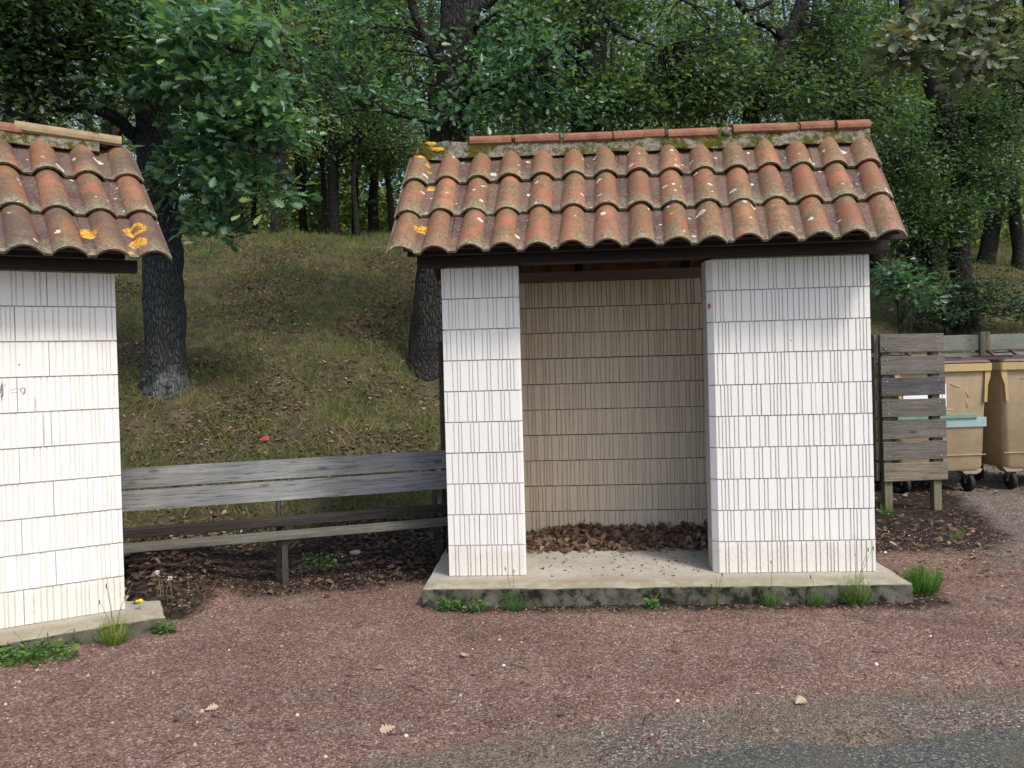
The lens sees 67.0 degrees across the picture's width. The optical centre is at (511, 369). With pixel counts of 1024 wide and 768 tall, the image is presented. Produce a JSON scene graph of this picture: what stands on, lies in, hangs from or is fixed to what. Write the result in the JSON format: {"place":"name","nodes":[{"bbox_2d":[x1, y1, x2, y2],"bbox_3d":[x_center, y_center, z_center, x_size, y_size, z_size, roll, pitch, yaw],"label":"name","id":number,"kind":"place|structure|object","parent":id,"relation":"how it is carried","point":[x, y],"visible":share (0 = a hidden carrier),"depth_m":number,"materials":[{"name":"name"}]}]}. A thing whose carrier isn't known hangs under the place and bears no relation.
{"place":"outdoors","nodes":[
{"label":"outdoors","id":0,"kind":"place"},
{"bbox_2d":[0,232,1023,767],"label":"ground","id":1,"kind":"structure","parent":0,"point":[1002,506],"depth_m":4.11,"materials":[{"name":"brown gravel"}]},
{"bbox_2d":[0,628,82,666],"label":"weed clump","id":2,"kind":"object","parent":1,"relation":"on","point":[24,655],"visible":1,"depth_m":4.08,"materials":[{"name":"green plant"}]},
{"bbox_2d":[0,7,136,161],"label":"woodland tree","id":3,"kind":"object","parent":1,"relation":"on","point":[41,95],"visible":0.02,"depth_m":19.85,"materials":[{"name":"green plant"}]},
{"bbox_2d":[0,120,171,659],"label":"shelter","id":4,"kind":"object","parent":1,"relation":"on","point":[78,222],"visible":0.97,"depth_m":4.46,"materials":[{"name":"tile"}]},
{"bbox_2d":[0,0,179,130],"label":"ivy clad tree","id":5,"kind":"object","parent":1,"relation":"on","point":[31,34],"visible":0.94,"depth_m":7.87,"materials":[{"name":"green plant"}]},
{"bbox_2d":[0,2,193,155],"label":"woodland tree","id":6,"kind":"object","parent":1,"relation":"on","point":[128,113],"visible":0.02,"depth_m":20.11,"materials":[{"name":"green plant"}]},
{"bbox_2d":[88,575,137,645],"bbox_3d":[-2.229,1.336,4.288,0.287,0.389,0.227,-2,1,0],"label":"grass tuft","id":7,"kind":"object","parent":1,"relation":"on","point":[115,637],"visible":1,"depth_m":4.29,"materials":[{"name":"green plant"}]},
{"bbox_2d":[154,570,172,604],"bbox_3d":[-2.159,1.378,4.803,0.117,0.271,0.040,-2,1,0],"label":"seed head plant","id":8,"kind":"object","parent":1,"relation":"on","point":[169,577],"visible":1,"depth_m":4.80,"materials":[{"name":"green plant"}]},
{"bbox_2d":[152,611,178,634],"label":"weed clump","id":9,"kind":"object","parent":1,"relation":"on","point":[172,629],"visible":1,"depth_m":4.45,"materials":[{"name":"green plant"}]},
{"bbox_2d":[41,0,350,400],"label":"oak tree","id":10,"kind":"object","parent":1,"relation":"on","point":[182,57],"visible":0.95,"depth_m":8.48,"materials":[{"name":"green plant"}]},
{"bbox_2d":[98,0,302,237],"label":"woodland tree","id":11,"kind":"object","parent":1,"relation":"on","point":[182,92],"visible":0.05,"depth_m":18.51,"materials":[{"name":"green plant"}]},
{"bbox_2d":[205,703,217,709],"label":"fallen leaf","id":12,"kind":"object","parent":1,"relation":"on","point":[213,707],"visible":1,"depth_m":3.41,"materials":[{"name":"beige plant"}]},
{"bbox_2d":[120,0,320,234],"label":"woodland tree","id":13,"kind":"object","parent":1,"relation":"on","point":[253,154],"visible":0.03,"depth_m":19.77,"materials":[{"name":"green plant"}]},
{"bbox_2d":[215,3,321,230],"bbox_3d":[-8.362,-7.209,23.388,4.606,7.851,4.557,-1,1,19],"label":"woodland tree","id":14,"kind":"object","parent":1,"relation":"on","point":[254,204],"visible":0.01,"depth_m":23.81,"materials":[{"name":"green plant"}]},
{"bbox_2d":[177,0,374,233],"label":"woodland tree","id":15,"kind":"object","parent":1,"relation":"on","point":[276,225],"visible":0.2,"depth_m":17.45,"materials":[{"name":"green plant"}]},
{"bbox_2d":[121,450,448,585],"bbox_3d":[-1.664,1.111,5.542,2.505,0.890,0.492,-2,1,-16],"label":"bench","id":16,"kind":"object","parent":1,"relation":"on","point":[278,490],"visible":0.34,"depth_m":5.62,"materials":[{"name":"grey wood"}]},
{"bbox_2d":[234,0,360,233],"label":"woodland tree","id":17,"kind":"object","parent":1,"relation":"on","point":[305,173],"visible":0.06,"depth_m":23.92,"materials":[{"name":"green plant"}]},
{"bbox_2d":[298,552,336,569],"bbox_3d":[-1.464,1.438,5.835,0.277,0.116,0.254,-2,1,-44],"label":"weed clump","id":18,"kind":"object","parent":1,"relation":"on","point":[321,564],"visible":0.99,"depth_m":5.82,"materials":[{"name":"green plant"}]},
{"bbox_2d":[260,0,412,235],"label":"woodland tree","id":19,"kind":"object","parent":1,"relation":"on","point":[321,161],"visible":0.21,"depth_m":21.29,"materials":[{"name":"green plant"}]},
{"bbox_2d":[241,0,433,236],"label":"woodland tree","id":20,"kind":"object","parent":1,"relation":"on","point":[334,226],"visible":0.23,"depth_m":19.86,"materials":[{"name":"green plant"}]},
{"bbox_2d":[269,0,439,236],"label":"woodland tree","id":21,"kind":"object","parent":1,"relation":"on","point":[353,191],"visible":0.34,"depth_m":19.36,"materials":[{"name":"green plant"}]},
{"bbox_2d":[349,550,360,554],"bbox_3d":[-1.258,1.469,6.207,0.092,0.044,0.074,-2,1,0],"label":"stone","id":22,"kind":"object","parent":1,"relation":"on","point":[355,552],"visible":0.97,"depth_m":6.18,"materials":[{"name":"grey stone"}]},
{"bbox_2d":[294,0,439,232],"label":"woodland tree","id":23,"kind":"object","parent":1,"relation":"on","point":[390,204],"visible":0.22,"depth_m":21.30,"materials":[{"name":"green plant"}]},
{"bbox_2d":[375,664,384,668],"bbox_3d":[-0.651,1.468,3.824,0.044,0.016,0.041,-2,1,0],"label":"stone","id":24,"kind":"object","parent":1,"relation":"on","point":[380,666],"visible":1,"depth_m":3.83,"materials":[{"name":"beige stone"}]},
{"bbox_2d":[325,0,437,236],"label":"woodland tree","id":25,"kind":"object","parent":1,"relation":"on","point":[372,213],"visible":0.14,"depth_m":22.43,"materials":[{"name":"green plant"}]},
{"bbox_2d":[380,723,394,733],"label":"fallen leaf","id":26,"kind":"object","parent":1,"relation":"on","point":[384,729],"visible":1,"depth_m":3.18,"materials":[{"name":"beige plant"}]},
{"bbox_2d":[227,0,641,381],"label":"oak tree","id":27,"kind":"object","parent":1,"relation":"on","point":[453,55],"visible":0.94,"depth_m":10.21,"materials":[{"name":"green plant"}]},
{"bbox_2d":[438,341,446,551],"bbox_3d":[-0.549,0.670,6.156,0.034,1.788,0.034,-2,1,0],"label":"steel post","id":28,"kind":"object","parent":1,"relation":"on","point":[441,397],"visible":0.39,"depth_m":6.14,"materials":[{"name":"black metal"}]},
{"bbox_2d":[436,595,460,611],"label":"weed clump","id":29,"kind":"object","parent":1,"relation":"on","point":[448,606],"visible":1,"depth_m":4.72,"materials":[{"name":"green plant"}]},
{"bbox_2d":[377,1,552,141],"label":"woodland tree","id":30,"kind":"object","parent":1,"relation":"on","point":[473,117],"visible":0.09,"depth_m":21.71,"materials":[{"name":"green plant"}]},
{"bbox_2d":[363,0,567,141],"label":"woodland tree","id":31,"kind":"object","parent":1,"relation":"on","point":[484,132],"visible":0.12,"depth_m":20.24,"materials":[{"name":"green plant"}]},
{"bbox_2d":[462,593,489,613],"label":"weed clump","id":32,"kind":"object","parent":1,"relation":"on","point":[476,607],"visible":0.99,"depth_m":4.67,"materials":[{"name":"green plant"}]},
{"bbox_2d":[4,513,1016,766],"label":"pale pebbles","id":33,"kind":"object","parent":1,"relation":"on","point":[460,695],"visible":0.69,"depth_m":3.78,"materials":[{"name":"beige stone"}]},
{"bbox_2d":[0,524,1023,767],"bbox_3d":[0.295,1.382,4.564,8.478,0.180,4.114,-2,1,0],"label":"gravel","id":34,"kind":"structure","parent":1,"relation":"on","point":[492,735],"depth_m":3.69,"materials":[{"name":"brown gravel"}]},
{"bbox_2d":[0,0,1023,245],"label":"wood","id":35,"kind":"object","parent":1,"relation":"on","point":[312,216],"depth_m":29.76,"materials":[{"name":"green plant"}]},
{"bbox_2d":[497,567,528,611],"bbox_3d":[0.016,1.328,4.695,0.181,0.277,0.142,-2,1,-20],"label":"grass tuft","id":36,"kind":"object","parent":1,"relation":"on","point":[513,606],"visible":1,"depth_m":4.70,"materials":[{"name":"green plant"}]},
{"bbox_2d":[43,532,1021,767],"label":"twigs","id":37,"kind":"object","parent":1,"relation":"on","point":[525,668],"visible":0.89,"depth_m":3.61,"materials":[{"name":"brown wood"}]},
{"bbox_2d":[471,0,608,134],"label":"woodland tree","id":38,"kind":"object","parent":1,"relation":"on","point":[528,126],"visible":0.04,"depth_m":22.06,"materials":[{"name":"green plant"}]},
{"bbox_2d":[557,709,565,714],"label":"fallen leaf","id":39,"kind":"object","parent":1,"relation":"on","point":[562,712],"visible":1,"depth_m":3.27,"materials":[{"name":"brown plant"}]},
{"bbox_2d":[113,238,1023,602],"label":"leaf litter","id":40,"kind":"object","parent":1,"relation":"on","point":[381,544],"visible":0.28,"depth_m":8.35,"materials":[{"name":"brown plant"}]},
{"bbox_2d":[114,226,1023,553],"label":"bank grass","id":41,"kind":"structure","parent":1,"relation":"on","point":[306,238],"depth_m":10.32,"materials":[{"name":"green plant"}]},
{"bbox_2d":[537,0,662,132],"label":"woodland tree","id":42,"kind":"object","parent":1,"relation":"on","point":[612,52],"visible":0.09,"depth_m":23.51,"materials":[{"name":"green plant"}]},
{"bbox_2d":[437,0,806,132],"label":"oak tree","id":43,"kind":"object","parent":1,"relation":"on","point":[595,18],"visible":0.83,"depth_m":11.12,"materials":[{"name":"green plant"}]},
{"bbox_2d":[386,119,912,607],"bbox_3d":[0.927,-0.105,5.592,3.270,3.216,2.061,-1,1,3],"label":"shelter","id":44,"kind":"object","parent":1,"relation":"on","point":[646,327],"visible":0.96,"depth_m":5.00,"materials":[{"name":"tile"}]},
{"bbox_2d":[526,519,707,553],"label":"leaf pile","id":45,"kind":"object","parent":44,"relation":"on","point":[684,534],"visible":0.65,"depth_m":5.76,"materials":[{"name":"brown plant"}]},
{"bbox_2d":[540,547,698,576],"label":"leaf crumbs","id":46,"kind":"object","parent":44,"relation":"on","point":[627,559],"visible":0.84,"depth_m":5.26,"materials":[{"name":"brown plant"}]},
{"bbox_2d":[644,588,661,609],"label":"weed clump","id":47,"kind":"object","parent":1,"relation":"on","point":[649,603],"visible":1,"depth_m":4.64,"materials":[{"name":"green plant"}]},
{"bbox_2d":[606,0,757,129],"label":"woodland tree","id":48,"kind":"object","parent":1,"relation":"on","point":[674,36],"visible":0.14,"depth_m":23.77,"materials":[{"name":"green plant"}]},
{"bbox_2d":[710,572,722,607],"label":"grass tuft","id":49,"kind":"object","parent":1,"relation":"on","point":[717,602],"visible":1,"depth_m":4.64,"materials":[{"name":"green plant"}]},
{"bbox_2d":[643,0,894,127],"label":"leaning tree","id":50,"kind":"object","parent":1,"relation":"on","point":[799,15],"visible":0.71,"depth_m":12.30,"materials":[{"name":"green plant"}]},
{"bbox_2d":[756,561,782,606],"bbox_3d":[1.542,1.282,4.648,0.170,0.280,0.169,-2,1,0],"label":"grass tuft","id":51,"kind":"object","parent":1,"relation":"on","point":[769,602],"visible":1,"depth_m":4.63,"materials":[{"name":"green plant"}]},
{"bbox_2d":[795,694,806,703],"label":"fallen leaf","id":52,"kind":"object","parent":1,"relation":"on","point":[800,699],"visible":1,"depth_m":3.32,"materials":[{"name":"beige plant"}]},
{"bbox_2d":[806,574,828,605],"bbox_3d":[1.821,1.316,4.629,0.135,0.197,0.128,-2,1,0],"label":"grass tuft","id":53,"kind":"object","parent":1,"relation":"on","point":[819,602],"visible":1,"depth_m":4.62,"materials":[{"name":"green plant"}]},
{"bbox_2d":[765,29,880,121],"bbox_3d":[9.257,-6.879,23.725,4.861,7.024,5.639,-2,1,0],"label":"woodland tree","id":54,"kind":"object","parent":1,"relation":"on","point":[810,97],"visible":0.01,"depth_m":23.59,"materials":[{"name":"green plant"}]},
{"bbox_2d":[717,0,941,283],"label":"woodland tree","id":55,"kind":"object","parent":1,"relation":"on","point":[876,258],"visible":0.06,"depth_m":18.41,"materials":[{"name":"green plant"}]},
{"bbox_2d":[836,535,883,604],"bbox_3d":[2.072,1.189,4.641,0.304,0.438,0.255,-2,1,0],"label":"grass tuft","id":56,"kind":"object","parent":1,"relation":"on","point":[856,597],"visible":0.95,"depth_m":4.61,"materials":[{"name":"green plant"}]},
{"bbox_2d":[800,0,949,174],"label":"creeper tree","id":57,"kind":"object","parent":1,"relation":"on","point":[852,112],"visible":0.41,"depth_m":13.18,"materials":[{"name":"green plant"}]},
{"bbox_2d":[876,503,894,514],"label":"grass tuft","id":58,"kind":"object","parent":1,"relation":"on","point":[886,512],"visible":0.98,"depth_m":7.16,"materials":[{"name":"green plant"}]},
{"bbox_2d":[837,99,973,333],"bbox_3d":[7.672,-2.804,14.970,2.654,4.589,2.086,-2,1,0],"label":"young tree","id":59,"kind":"object","parent":1,"relation":"on","point":[906,173],"visible":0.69,"depth_m":14.79,"materials":[{"name":"green plant"}]},
{"bbox_2d":[869,333,947,511],"bbox_3d":[3.531,0.576,7.876,0.593,1.826,1.520,-2,1,-25],"label":"slatted screen","id":60,"kind":"object","parent":1,"relation":"on","point":[933,429],"visible":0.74,"depth_m":7.29,"materials":[{"name":"wood"}]},
{"bbox_2d":[869,249,959,352],"bbox_3d":[4.864,-0.090,9.633,1.383,2.790,1.164,-2,1,0],"label":"sapling","id":61,"kind":"object","parent":1,"relation":"on","point":[881,276],"visible":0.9,"depth_m":9.51,"materials":[{"name":"green plant"}]},
{"bbox_2d":[895,562,947,594],"bbox_3d":[2.535,1.294,4.833,0.364,0.200,0.318,-2,1,0],"label":"grass tuft","id":62,"kind":"object","parent":1,"relation":"on","point":[923,583],"visible":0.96,"depth_m":4.78,"materials":[{"name":"green plant"}]},
{"bbox_2d":[872,352,991,493],"bbox_3d":[4.498,0.554,8.566,1.070,1.507,0.968,-2,1,-3],"label":"wheeled bin","id":63,"kind":"object","parent":1,"relation":"on","point":[967,379],"visible":0.38,"depth_m":8.15,"materials":[{"name":"beige plastic"}]},
{"bbox_2d":[858,0,1023,101],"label":"young oak","id":64,"kind":"object","parent":1,"relation":"on","point":[946,24],"visible":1,"depth_m":8.53,"materials":[{"name":"green plant"}]},
{"bbox_2d":[865,0,1023,334],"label":"ivy clad tree","id":65,"kind":"object","parent":1,"relation":"on","point":[955,130],"visible":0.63,"depth_m":15.41,"materials":[{"name":"green plant"}]},
{"bbox_2d":[869,217,1023,335],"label":"bush","id":66,"kind":"object","parent":1,"relation":"on","point":[979,301],"visible":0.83,"depth_m":15.07,"materials":[{"name":"green plant"}]},
{"bbox_2d":[871,332,1023,358],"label":"fence","id":67,"kind":"object","parent":1,"relation":"on","point":[979,343],"visible":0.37,"depth_m":10.02,"materials":[{"name":"grey wood"}]},
{"bbox_2d":[877,0,1023,272],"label":"woodland tree","id":68,"kind":"object","parent":1,"relation":"on","point":[945,73],"visible":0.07,"depth_m":19.33,"materials":[{"name":"green plant"}]},
{"bbox_2d":[949,510,964,539],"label":"grass tuft","id":69,"kind":"object","parent":1,"relation":"on","point":[956,534],"visible":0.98,"depth_m":6.16,"materials":[{"name":"green plant"}]},
{"bbox_2d":[896,5,1023,270],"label":"woodland tree","id":70,"kind":"object","parent":1,"relation":"on","point":[1017,238],"visible":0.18,"depth_m":19.81,"materials":[{"name":"green plant"}]},
{"bbox_2d":[960,0,1023,264],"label":"slender tree","id":71,"kind":"object","parent":1,"relation":"on","point":[988,246],"visible":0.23,"depth_m":20.14,"materials":[{"name":"green plant"}]},
{"bbox_2d":[972,349,1023,488],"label":"wheeled bin","id":72,"kind":"object","parent":1,"relation":"on","point":[1003,441],"visible":0.79,"depth_m":8.25,"materials":[{"name":"beige plastic"}]},
{"bbox_2d":[41,0,1023,235],"label":"sky","id":73,"kind":"structure","parent":0,"point":[335,0],"materials":[{"name":"white"}]},
{"bbox_2d":[622,728,1023,767],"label":"road","id":74,"kind":"structure","parent":0,"point":[1000,748],"depth_m":2.87,"materials":[{"name":"grey asphalt"}]}
]}

